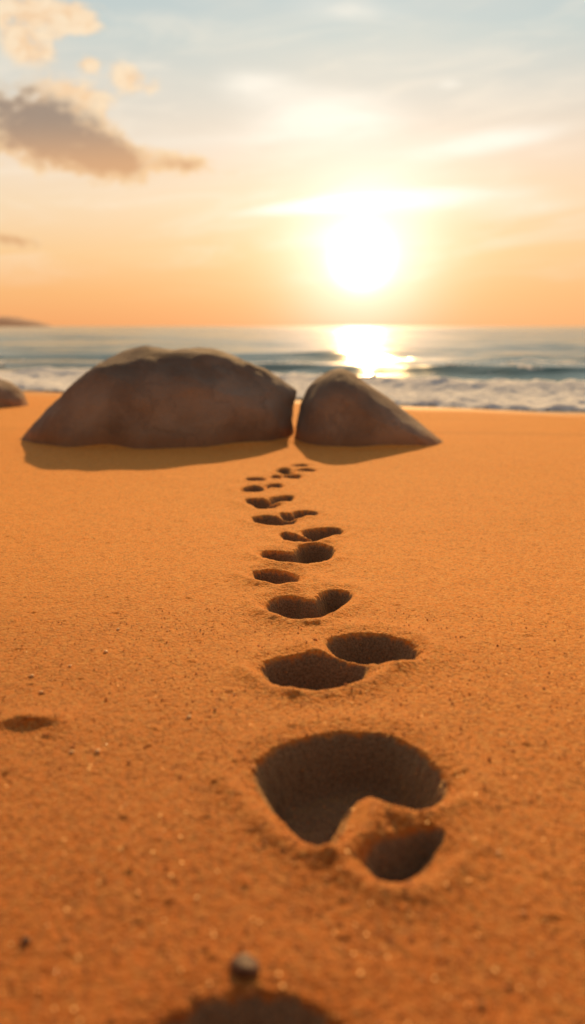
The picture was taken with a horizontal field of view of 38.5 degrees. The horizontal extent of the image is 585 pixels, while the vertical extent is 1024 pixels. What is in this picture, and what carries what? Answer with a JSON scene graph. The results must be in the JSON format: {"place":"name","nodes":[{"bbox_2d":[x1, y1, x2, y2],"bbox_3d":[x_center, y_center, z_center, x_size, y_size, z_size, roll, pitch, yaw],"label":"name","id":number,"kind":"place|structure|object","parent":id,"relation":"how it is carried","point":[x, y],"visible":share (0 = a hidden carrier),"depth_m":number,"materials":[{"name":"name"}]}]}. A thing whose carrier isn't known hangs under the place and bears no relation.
{"place":"outdoors","nodes":[
{"label":"outdoors","id":0,"kind":"place"},
{"bbox_2d":[0,316,50,325],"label":"hills","id":1,"kind":"structure","parent":0,"point":[10,321],"depth_m":1420.82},
{"bbox_2d":[0,391,584,1023],"bbox_3d":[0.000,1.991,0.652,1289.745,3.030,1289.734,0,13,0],"label":"sand","id":2,"kind":"structure","parent":0,"point":[478,517],"depth_m":1.30,"materials":[{"name":"orange sand"}]},
{"bbox_2d":[0,379,28,407],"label":"boulder","id":3,"kind":"object","parent":2,"relation":"on","point":[12,394],"visible":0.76,"depth_m":6.45,"materials":[{"name":"stone"}]},
{"bbox_2d":[20,936,30,945],"bbox_3d":[-0.268,0.430,0.840,0.009,0.009,0.010,0,13,0],"label":"pebble","id":4,"kind":"object","parent":2,"relation":"on","point":[26,940],"visible":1,"depth_m":0.84,"materials":[{"name":"brown stone"}]},
{"bbox_2d":[19,346,296,448],"bbox_3d":[-0.771,-0.640,4.700,1.592,0.572,1.027,0,13,0],"label":"boulder","id":5,"kind":"object","parent":2,"relation":"on","point":[145,397],"visible":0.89,"depth_m":4.31,"materials":[{"name":"brown stone"}]},
{"bbox_2d":[230,953,259,978],"bbox_3d":[-0.046,0.437,0.804,0.030,0.016,0.024,0,13,0],"label":"pebble","id":6,"kind":"object","parent":2,"relation":"on","point":[244,965],"visible":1,"depth_m":0.80,"materials":[{"name":"brown stone"}]},
{"bbox_2d":[0,605,584,1023],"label":"sand grains","id":7,"kind":"object","parent":2,"relation":"on","point":[481,1004],"visible":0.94,"depth_m":0.92,"materials":[{"name":"sand"}]},
{"bbox_2d":[295,368,442,446],"bbox_3d":[0.426,-0.565,4.598,0.828,0.439,0.833,0,13,0],"label":"boulder","id":8,"kind":"object","parent":2,"relation":"on","point":[342,407],"visible":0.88,"depth_m":4.28,"materials":[{"name":"brown stone"}]},
{"bbox_2d":[0,326,584,412],"bbox_3d":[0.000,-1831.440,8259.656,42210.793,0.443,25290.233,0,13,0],"label":"sea","id":9,"kind":"structure","parent":0,"point":[388,351],"depth_m":25.84,"materials":[{"name":"liquid"}]},
{"bbox_2d":[0,359,584,410],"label":"sea foam","id":10,"kind":"object","parent":9,"relation":"on","point":[542,395],"visible":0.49,"depth_m":8.23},
{"bbox_2d":[0,0,584,325],"label":"sky","id":11,"kind":"structure","parent":0,"point":[163,162],"materials":[{"name":"orange"}]}
]}

